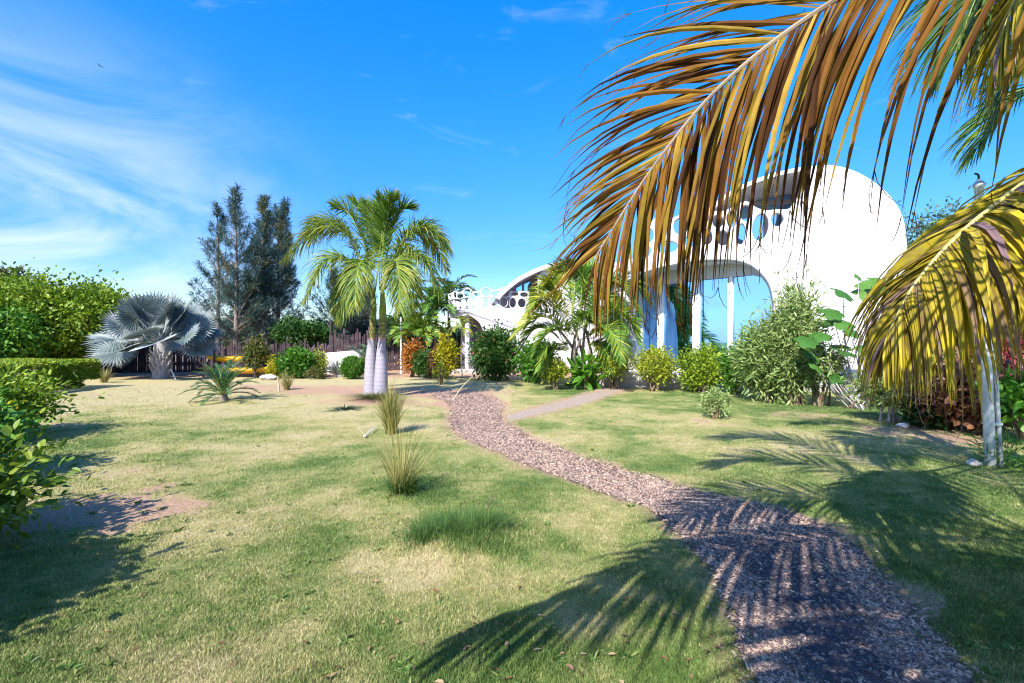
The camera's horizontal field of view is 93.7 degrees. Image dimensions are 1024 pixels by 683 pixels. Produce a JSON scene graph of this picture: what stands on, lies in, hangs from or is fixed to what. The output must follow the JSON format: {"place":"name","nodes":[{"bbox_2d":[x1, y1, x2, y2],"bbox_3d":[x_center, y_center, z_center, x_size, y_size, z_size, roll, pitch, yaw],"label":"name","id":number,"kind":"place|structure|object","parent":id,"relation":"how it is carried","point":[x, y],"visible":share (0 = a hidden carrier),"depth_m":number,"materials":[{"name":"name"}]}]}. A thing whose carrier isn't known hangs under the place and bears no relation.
{"place":"outdoors","nodes":[
{"label":"outdoors","id":0,"kind":"place"},
{"bbox_2d":[97,368,112,382],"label":"grass tuft","id":1,"kind":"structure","parent":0,"point":[105,378],"depth_m":18.46,"materials":[{"name":"plant"}]},
{"bbox_2d":[275,369,295,389],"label":"dry grass","id":2,"kind":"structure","parent":0,"point":[286,384],"depth_m":15.93,"materials":[{"name":"plant"}]},
{"bbox_2d":[336,391,404,400],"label":"base grass","id":3,"kind":"structure","parent":0,"point":[367,395],"depth_m":13.11,"materials":[{"name":"green plant"}]},
{"bbox_2d":[369,378,409,434],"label":"tall grass","id":4,"kind":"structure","parent":0,"point":[391,402],"depth_m":8.22,"materials":[{"name":"plant"}]},
{"bbox_2d":[374,470,430,494],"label":"green grass","id":5,"kind":"structure","parent":0,"point":[406,489],"depth_m":4.95,"materials":[{"name":"green plant"}]},
{"bbox_2d":[0,343,1023,682],"bbox_3d":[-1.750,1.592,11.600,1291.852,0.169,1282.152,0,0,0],"label":"lawn","id":6,"kind":"structure","parent":0,"point":[330,385],"depth_m":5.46,"materials":[{"name":"green plant"}]},
{"bbox_2d":[1,400,29,425],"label":"yellow croton","id":7,"kind":"object","parent":6,"relation":"on","point":[17,407],"visible":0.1,"depth_m":7.23,"materials":[{"name":"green plant"}]},
{"bbox_2d":[0,261,42,285],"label":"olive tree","id":8,"kind":"object","parent":6,"relation":"on","point":[11,268],"visible":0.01,"depth_m":27.52,"materials":[{"name":"green plant"}]},
{"bbox_2d":[0,387,55,462],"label":"border shrub","id":9,"kind":"object","parent":6,"relation":"on","point":[9,414],"visible":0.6,"depth_m":5.67,"materials":[{"name":"green plant"}]},
{"bbox_2d":[0,300,57,369],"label":"leafy tree","id":10,"kind":"object","parent":6,"relation":"on","point":[9,338],"visible":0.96,"depth_m":19.02,"materials":[{"name":"green plant"}]},
{"bbox_2d":[0,416,95,549],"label":"border shrub","id":11,"kind":"object","parent":6,"relation":"on","point":[14,490],"visible":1,"depth_m":3.84,"materials":[{"name":"green plant"}]},
{"bbox_2d":[0,357,102,389],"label":"clipped hedge","id":12,"kind":"object","parent":6,"relation":"on","point":[69,366],"visible":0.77,"depth_m":15.48,"materials":[{"name":"green plant"}]},
{"bbox_2d":[0,360,104,437],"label":"croton shrub","id":13,"kind":"object","parent":6,"relation":"on","point":[29,390],"visible":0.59,"depth_m":7.95,"materials":[{"name":"green plant"}]},
{"bbox_2d":[0,257,138,377],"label":"bushy tree","id":14,"kind":"object","parent":6,"relation":"on","point":[74,318],"visible":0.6,"depth_m":20.68,"materials":[{"name":"green plant"}]},
{"bbox_2d":[81,291,225,378],"bbox_3d":[-15.592,-0.266,20.949,5.251,3.932,5.470,0,0,0],"label":"fan palm","id":15,"kind":"object","parent":6,"relation":"on","point":[162,319],"visible":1,"depth_m":20.43,"materials":[{"name":"silver plant"}]},
{"bbox_2d":[138,311,222,361],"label":"tree","id":16,"kind":"object","parent":6,"relation":"on","point":[146,340],"visible":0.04,"depth_m":31.80,"materials":[{"name":"green plant"}]},
{"bbox_2d":[185,200,250,362],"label":"casuarina tree","id":17,"kind":"object","parent":6,"relation":"on","point":[218,237],"visible":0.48,"depth_m":30.84,"materials":[{"name":"green plant"}]},
{"bbox_2d":[178,354,268,405],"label":"sago palm","id":18,"kind":"object","parent":6,"relation":"on","point":[223,384],"visible":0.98,"depth_m":12.84,"materials":[{"name":"green plant"}]},
{"bbox_2d":[213,349,265,376],"bbox_3d":[-12.240,1.000,21.600,1.870,1.300,0.910,0,0,0],"label":"kayak rack","id":19,"kind":"object","parent":6,"relation":"on","point":[225,353],"visible":0.43,"depth_m":21.16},
{"bbox_2d":[205,364,267,373],"bbox_3d":[-12.140,1.221,21.600,3.300,0.450,0.744,0,0,0],"label":"kayak","id":20,"kind":"object","parent":19,"relation":"on","point":[251,370],"visible":0.39,"depth_m":21.33,"materials":[{"name":"yellow plastic"}]},
{"bbox_2d":[203,353,276,362],"bbox_3d":[-12.240,0.721,21.600,3.300,0.450,0.744,0,0,0],"label":"kayak","id":21,"kind":"object","parent":19,"relation":"on","point":[223,358],"visible":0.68,"depth_m":21.35,"materials":[{"name":"yellow plastic"}]},
{"bbox_2d":[203,180,280,347],"bbox_3d":[-16.591,-4.032,28.746,5.145,11.471,5.373,0,0,0],"label":"casuarina tree","id":22,"kind":"object","parent":6,"relation":"on","point":[260,265],"visible":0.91,"depth_m":28.88,"materials":[{"name":"green plant"}]},
{"bbox_2d":[239,373,253,375],"bbox_3d":[-12.160,1.498,22.279,0.790,0.373,0.649,0,0,0],"label":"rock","id":23,"kind":"object","parent":6,"relation":"on","point":[252,374],"visible":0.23,"depth_m":22.00,"materials":[{"name":"stone"}]},
{"bbox_2d":[237,331,278,376],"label":"slim shrub","id":24,"kind":"object","parent":6,"relation":"on","point":[255,344],"visible":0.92,"depth_m":21.22,"materials":[{"name":"green plant"}]},
{"bbox_2d":[223,193,298,355],"bbox_3d":[-15.953,-3.935,30.403,5.579,11.278,4.680,0,0,45],"label":"casuarina tree","id":25,"kind":"object","parent":6,"relation":"on","point":[278,289],"visible":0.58,"depth_m":29.72,"materials":[{"name":"green plant"}]},
{"bbox_2d":[66,320,460,372],"bbox_3d":[-12.728,0.275,25.934,20.988,2.850,0.930,0,0,-9],"label":"stake fence","id":26,"kind":"object","parent":6,"relation":"on","point":[140,362],"visible":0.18,"depth_m":25.34,"materials":[{"name":"brown wood"}]},
{"bbox_2d":[260,374,277,379],"bbox_3d":[-10.267,1.529,20.192,0.730,0.309,0.540,0,0,0],"label":"rock","id":27,"kind":"object","parent":6,"relation":"on","point":[270,376],"visible":0.79,"depth_m":20.06,"materials":[{"name":"stone"}]},
{"bbox_2d":[213,311,328,347],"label":"tree","id":28,"kind":"object","parent":6,"relation":"on","point":[225,344],"visible":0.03,"depth_m":34.05,"materials":[{"name":"green plant"}]},
{"bbox_2d":[264,358,281,377],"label":"croton bush","id":29,"kind":"object","parent":6,"relation":"on","point":[271,368],"visible":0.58,"depth_m":20.83,"materials":[{"name":"yellow plant"}]},
{"bbox_2d":[238,203,312,351],"bbox_3d":[-16.035,-3.872,32.464,5.340,11.151,4.350,0,0,-40],"label":"casuarina tree","id":30,"kind":"object","parent":6,"relation":"on","point":[292,311],"visible":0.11,"depth_m":32.44,"materials":[{"name":"green plant"}]},
{"bbox_2d":[270,343,317,378],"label":"green bush","id":31,"kind":"object","parent":6,"relation":"on","point":[297,360],"visible":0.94,"depth_m":20.59,"materials":[{"name":"green plant"}]},
{"bbox_2d":[267,314,338,347],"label":"spreading tree","id":32,"kind":"object","parent":6,"relation":"on","point":[297,330],"visible":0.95,"depth_m":27.90,"materials":[{"name":"green plant"}]},
{"bbox_2d":[301,365,332,379],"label":"plant","id":33,"kind":"object","parent":6,"relation":"on","point":[315,372],"visible":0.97,"depth_m":20.37,"materials":[{"name":"green plant"}]},
{"bbox_2d":[312,348,330,372],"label":"pale bush","id":34,"kind":"object","parent":6,"relation":"on","point":[320,362],"visible":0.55,"depth_m":21.44,"materials":[{"name":"yellow plant"}]},
{"bbox_2d":[324,359,340,373],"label":"agave","id":35,"kind":"object","parent":6,"relation":"on","point":[335,368],"visible":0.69,"depth_m":21.30,"materials":[{"name":"grey plant"}]},
{"bbox_2d":[296,265,377,351],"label":"casuarina tree","id":36,"kind":"object","parent":6,"relation":"on","point":[361,318],"visible":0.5,"depth_m":33.74,"materials":[{"name":"green plant"}]},
{"bbox_2d":[333,364,343,376],"bbox_3d":[-7.734,1.393,21.642,0.742,0.723,0.567,0,0,0],"label":"rock","id":37,"kind":"object","parent":6,"relation":"on","point":[338,373],"visible":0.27,"depth_m":21.39,"materials":[{"name":"stone"}]},
{"bbox_2d":[319,404,362,412],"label":"weed","id":38,"kind":"object","parent":6,"relation":"on","point":[343,408],"visible":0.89,"depth_m":11.35,"materials":[{"name":"green plant"}]},
{"bbox_2d":[278,188,403,394],"bbox_3d":[-5.074,-1.507,13.997,4.164,6.418,2.987,0,0,18],"label":"foxtail palm","id":39,"kind":"object","parent":6,"relation":"on","point":[318,227],"visible":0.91,"depth_m":13.61,"materials":[{"name":"green plant"}]},
{"bbox_2d":[325,350,361,372],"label":"garden wall","id":40,"kind":"structure","parent":6,"relation":"on","point":[335,356],"depth_m":24.26,"materials":[{"name":"concrete"}]},
{"bbox_2d":[339,354,364,378],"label":"clipped bush","id":41,"kind":"object","parent":6,"relation":"on","point":[355,368],"visible":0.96,"depth_m":20.21,"materials":[{"name":"green plant"}]},
{"bbox_2d":[327,313,394,344],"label":"tree","id":42,"kind":"object","parent":6,"relation":"on","point":[363,328],"visible":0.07,"depth_m":36.27,"materials":[{"name":"green plant"}]},
{"bbox_2d":[341,342,390,375],"bbox_3d":[-6.944,0.855,22.579,2.411,1.726,2.318,0,0,-10],"label":"blue cycad","id":43,"kind":"object","parent":6,"relation":"on","point":[363,351],"visible":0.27,"depth_m":22.40,"materials":[{"name":"grey plant"}]},
{"bbox_2d":[376,313,424,367],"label":"dark green tree","id":44,"kind":"object","parent":6,"relation":"on","point":[392,341],"visible":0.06,"depth_m":28.28,"materials":[{"name":"green plant"}]},
{"bbox_2d":[400,318,401,373],"bbox_3d":[-5.619,0.205,24.300,0.086,2.991,0.090,0,0,0],"label":"white post","id":45,"kind":"object","parent":6,"relation":"on","point":[400,346],"visible":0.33,"depth_m":24.26,"materials":[{"name":"white wood"}]},
{"bbox_2d":[346,396,457,494],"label":"wispy grass","id":46,"kind":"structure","parent":6,"relation":"on","point":[401,466],"depth_m":5.04,"materials":[{"name":"green plant"}]},
{"bbox_2d":[353,183,456,394],"bbox_3d":[-2.953,-1.365,13.599,3.099,6.138,3.271,0,0,-19],"label":"foxtail palm","id":47,"kind":"object","parent":6,"relation":"on","point":[405,280],"visible":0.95,"depth_m":13.49,"materials":[{"name":"green plant"}]},
{"bbox_2d":[376,306,437,370],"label":"shaded palm","id":48,"kind":"object","parent":6,"relation":"on","point":[392,328],"visible":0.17,"depth_m":25.57,"materials":[{"name":"green plant"}]},
{"bbox_2d":[397,336,426,376],"bbox_3d":[-4.404,0.701,21.540,1.465,1.931,1.416,0,0,34],"label":"orange croton","id":49,"kind":"object","parent":6,"relation":"on","point":[409,348],"visible":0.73,"depth_m":21.27,"materials":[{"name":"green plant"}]},
{"bbox_2d":[386,311,450,347],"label":"young palm","id":50,"kind":"object","parent":6,"relation":"on","point":[417,328],"visible":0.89,"depth_m":23.56,"materials":[{"name":"green plant"}]},
{"bbox_2d":[409,343,437,377],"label":"leafy bush","id":51,"kind":"object","parent":6,"relation":"on","point":[420,362],"visible":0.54,"depth_m":20.70,"materials":[{"name":"green plant"}]},
{"bbox_2d":[426,346,438,378],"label":"copper bush","id":52,"kind":"object","parent":6,"relation":"on","point":[430,369],"visible":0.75,"depth_m":20.50,"materials":[{"name":"brown plant"}]},
{"bbox_2d":[401,279,468,349],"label":"feather palm","id":53,"kind":"object","parent":6,"relation":"on","point":[432,297],"visible":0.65,"depth_m":24.87,"materials":[{"name":"green plant"}]},
{"bbox_2d":[431,358,448,384],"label":"sparse plant","id":54,"kind":"object","parent":6,"relation":"on","point":[441,375],"visible":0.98,"depth_m":17.95,"materials":[{"name":"green plant"}]},
{"bbox_2d":[420,321,460,347],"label":"tree","id":55,"kind":"object","parent":6,"relation":"on","point":[455,335],"visible":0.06,"depth_m":29.86,"materials":[{"name":"green plant"}]},
{"bbox_2d":[431,328,462,378],"bbox_3d":[-2.766,0.521,20.553,1.518,2.278,1.465,0,0,0],"label":"tall croton","id":56,"kind":"object","parent":6,"relation":"on","point":[449,352],"visible":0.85,"depth_m":20.30,"materials":[{"name":"yellow plant"}]},
{"bbox_2d":[418,274,478,340],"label":"old palm","id":57,"kind":"object","parent":6,"relation":"on","point":[449,291],"visible":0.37,"depth_m":26.73,"materials":[{"name":"green plant"}]},
{"bbox_2d":[386,503,532,549],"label":"lush grass","id":58,"kind":"structure","parent":6,"relation":"on","point":[437,524],"depth_m":3.87,"materials":[{"name":"green plant"}]},
{"bbox_2d":[446,313,478,375],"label":"slender palm","id":59,"kind":"object","parent":6,"relation":"on","point":[462,321],"visible":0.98,"depth_m":22.43,"materials":[{"name":"green plant"}]},
{"bbox_2d":[462,319,525,381],"bbox_3d":[-0.706,0.384,20.085,2.818,2.678,2.878,0,0,0],"label":"hibiscus bush","id":60,"kind":"object","parent":6,"relation":"on","point":[492,353],"visible":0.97,"depth_m":19.48,"materials":[{"name":"green plant"}]},
{"bbox_2d":[9,415,984,682],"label":"fallen leaves","id":61,"kind":"object","parent":6,"relation":"on","point":[475,623],"visible":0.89,"depth_m":2.60,"materials":[{"name":"brown plant"}]},
{"bbox_2d":[8,413,1022,682],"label":"lawn weeds","id":62,"kind":"object","parent":6,"relation":"on","point":[408,667],"visible":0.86,"depth_m":2.54,"materials":[{"name":"green plant"}]},
{"bbox_2d":[448,262,619,373],"bbox_3d":[1.461,-1.348,28.004,10.218,6.095,8.000,0,0,-5],"label":"white villa","id":63,"kind":"object","parent":6,"relation":"on","point":[510,307],"visible":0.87,"depth_m":24.96,"materials":[{"name":"paint"}]},
{"bbox_2d":[471,327,476,368],"bbox_3d":[-2.073,0.425,26.341,0.300,2.450,0.080,0,0,-5],"label":"door","id":64,"kind":"structure","parent":63,"relation":"in","point":[472,340],"depth_m":26.30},
{"bbox_2d":[516,281,530,290],"bbox_3d":[0.651,-3.114,27.022,0.841,0.589,0.020,0,0,-5],"label":"upper window","id":65,"kind":"structure","parent":63,"relation":"in","point":[526,284],"depth_m":27.02,"materials":[{"name":"blue glass"}]},
{"bbox_2d":[507,336,562,382],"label":"leafy shrub","id":66,"kind":"object","parent":6,"relation":"on","point":[527,369],"visible":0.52,"depth_m":18.66,"materials":[{"name":"green plant"}]},
{"bbox_2d":[537,355,571,389],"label":"bed shrub","id":67,"kind":"object","parent":6,"relation":"on","point":[557,372],"visible":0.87,"depth_m":15.79,"materials":[{"name":"yellow plant"}]},
{"bbox_2d":[507,255,652,387],"bbox_3d":[2.355,-0.768,16.538,4.953,4.884,3.950,0,0,16],"label":"areca palm","id":68,"kind":"object","parent":6,"relation":"on","point":[580,276],"visible":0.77,"depth_m":16.33,"materials":[{"name":"green plant"}]},
{"bbox_2d":[563,348,605,390],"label":"broad leaf plant","id":69,"kind":"object","parent":6,"relation":"on","point":[585,371],"visible":0.96,"depth_m":15.99,"materials":[{"name":"green plant"}]},
{"bbox_2d":[586,346,640,389],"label":"bed shrub","id":70,"kind":"object","parent":6,"relation":"on","point":[615,385],"visible":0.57,"depth_m":15.98,"materials":[{"name":"green plant"}]},
{"bbox_2d":[629,342,681,391],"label":"bed shrub","id":71,"kind":"object","parent":6,"relation":"on","point":[662,366],"visible":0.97,"depth_m":15.41,"materials":[{"name":"yellow plant"}]},
{"bbox_2d":[670,340,738,392],"bbox_3d":[5.960,0.809,15.247,2.020,1.728,2.033,0,0,0],"label":"bed shrub","id":72,"kind":"object","parent":6,"relation":"on","point":[701,363],"visible":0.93,"depth_m":14.95,"materials":[{"name":"green plant"}]},
{"bbox_2d":[427,391,987,682],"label":"mulch path","id":73,"kind":"structure","parent":6,"relation":"on","point":[585,462],"depth_m":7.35,"materials":[{"name":"brown gravel"}]},
{"bbox_2d":[698,382,735,418],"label":"shrub","id":74,"kind":"object","parent":6,"relation":"on","point":[711,400],"visible":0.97,"depth_m":9.94,"materials":[{"name":"green plant"}]},
{"bbox_2d":[716,337,752,394],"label":"bed shrub","id":75,"kind":"object","parent":6,"relation":"on","point":[732,385],"visible":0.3,"depth_m":14.51,"materials":[{"name":"green plant"}]},
{"bbox_2d":[598,165,906,392],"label":"white house","id":76,"kind":"structure","parent":6,"relation":"on","point":[847,241],"depth_m":15.66,"materials":[{"name":"paint"}]},
{"bbox_2d":[731,194,794,244],"bbox_3d":[9.446,-4.835,18.153,2.246,2.558,0.020,0,0,20],"label":"upper window","id":77,"kind":"structure","parent":76,"relation":"in","point":[756,224],"depth_m":18.18,"materials":[{"name":"blue glass"}]},
{"bbox_2d":[718,308,806,404],"bbox_3d":[6.851,0.420,12.888,2.457,2.708,2.534,0,0,0],"label":"variegated shrub","id":78,"kind":"object","parent":6,"relation":"on","point":[747,365],"visible":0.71,"depth_m":12.62,"materials":[{"name":"green plant"}]},
{"bbox_2d":[529,0,1023,377],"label":"coconut palm","id":79,"kind":"object","parent":6,"relation":"on","point":[828,62],"visible":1,"depth_m":2.11,"materials":[{"name":"brown plant"}]},
{"bbox_2d":[747,264,845,405],"bbox_3d":[7.232,-0.108,12.346,2.132,3.774,1.985,0,0,0],"label":"tall variegated shrub","id":80,"kind":"object","parent":6,"relation":"on","point":[794,307],"visible":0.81,"depth_m":12.04,"materials":[{"name":"green plant"}]},
{"bbox_2d":[786,345,857,406],"bbox_3d":[7.709,0.804,11.951,1.782,1.722,1.880,0,0,0],"label":"open shrub","id":81,"kind":"object","parent":6,"relation":"on","point":[821,398],"visible":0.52,"depth_m":11.74,"materials":[{"name":"green plant"}]},
{"bbox_2d":[793,273,887,409],"bbox_3d":[8.070,-0.005,11.743,2.981,3.342,1.916,0,0,0],"label":"lobed leaf shrub","id":82,"kind":"object","parent":6,"relation":"on","point":[861,291],"visible":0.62,"depth_m":11.47,"materials":[{"name":"green plant"}]},
{"bbox_2d":[840,371,923,421],"bbox_3d":[7.553,1.042,9.533,1.710,1.249,1.874,0,0,0],"label":"round shrub","id":83,"kind":"object","parent":6,"relation":"on","point":[877,401],"visible":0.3,"depth_m":9.55,"materials":[{"name":"green plant"}]},
{"bbox_2d":[896,423,908,427],"bbox_3d":[7.324,1.573,8.980,0.209,0.110,0.145,0,0,0],"label":"rock","id":84,"kind":"object","parent":6,"relation":"on","point":[903,425],"visible":1,"depth_m":8.94,"materials":[{"name":"stone"}]},
{"bbox_2d":[894,398,960,430],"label":"dark bush","id":85,"kind":"object","parent":6,"relation":"on","point":[912,419],"visible":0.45,"depth_m":8.82,"materials":[{"name":"green plant"}]},
{"bbox_2d":[837,0,1023,446],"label":"coconut palm","id":86,"kind":"object","parent":6,"relation":"on","point":[927,299],"visible":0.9,"depth_m":2.93,"materials":[{"name":"yellow plant"}]},
{"bbox_2d":[921,215,953,230],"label":"green palm","id":87,"kind":"object","parent":6,"relation":"on","point":[935,221],"visible":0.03,"depth_m":14.96,"materials":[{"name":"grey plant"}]},
{"bbox_2d":[931,342,944,364],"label":"lime shrub","id":88,"kind":"object","parent":6,"relation":"on","point":[933,357],"depth_m":15.14,"materials":[{"name":"green plant"}]},
{"bbox_2d":[897,176,1005,354],"bbox_3d":[19.161,-2.743,21.369,6.803,8.889,6.339,0,0,-29],"label":"blue green tree","id":89,"kind":"object","parent":6,"relation":"on","point":[928,225],"visible":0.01,"depth_m":21.12,"materials":[{"name":"green plant"}]},
{"bbox_2d":[899,344,1021,434],"bbox_3d":[8.248,0.879,8.752,1.992,1.699,1.947,0,0,-39],"label":"copper shrub","id":90,"kind":"object","parent":6,"relation":"on","point":[971,422],"visible":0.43,"depth_m":8.44,"materials":[{"name":"red plant"}]},
{"bbox_2d":[966,458,982,465],"bbox_3d":[5.940,1.568,6.175,0.170,0.121,0.116,0,0,0],"label":"rock","id":91,"kind":"object","parent":6,"relation":"on","point":[972,462],"visible":0.77,"depth_m":6.14,"materials":[{"name":"stone"}]},
{"bbox_2d":[971,173,1003,466],"bbox_3d":[6.094,-0.202,6.150,0.368,3.908,0.150,0,0,0],"label":"garden pole","id":92,"kind":"object","parent":6,"relation":"on","point":[989,413],"visible":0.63,"depth_m":6.11,"materials":[{"name":"metal"}]},
{"bbox_2d":[955,328,1023,424],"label":"cordyline","id":93,"kind":"object","parent":6,"relation":"on","point":[1007,355],"visible":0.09,"depth_m":9.03,"materials":[{"name":"red plant"}]},
{"bbox_2d":[958,430,1023,469],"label":"grassy tuft","id":94,"kind":"object","parent":6,"relation":"on","point":[1009,452],"visible":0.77,"depth_m":6.10,"materials":[{"name":"green plant"}]},
{"bbox_2d":[974,364,1023,443],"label":"glossy plant","id":95,"kind":"object","parent":6,"relation":"on","point":[1011,392],"visible":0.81,"depth_m":7.54,"materials":[{"name":"green plant"}]},
{"bbox_2d":[0,0,1023,342],"label":"sky","id":96,"kind":"structure","parent":0,"point":[460,107],"materials":[{"name":"blue"}]},
{"bbox_2d":[506,387,624,420],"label":"sandy side path","id":97,"kind":"structure","parent":0,"point":[585,398],"depth_m":12.37,"materials":[{"name":"beige sand"}]}
]}

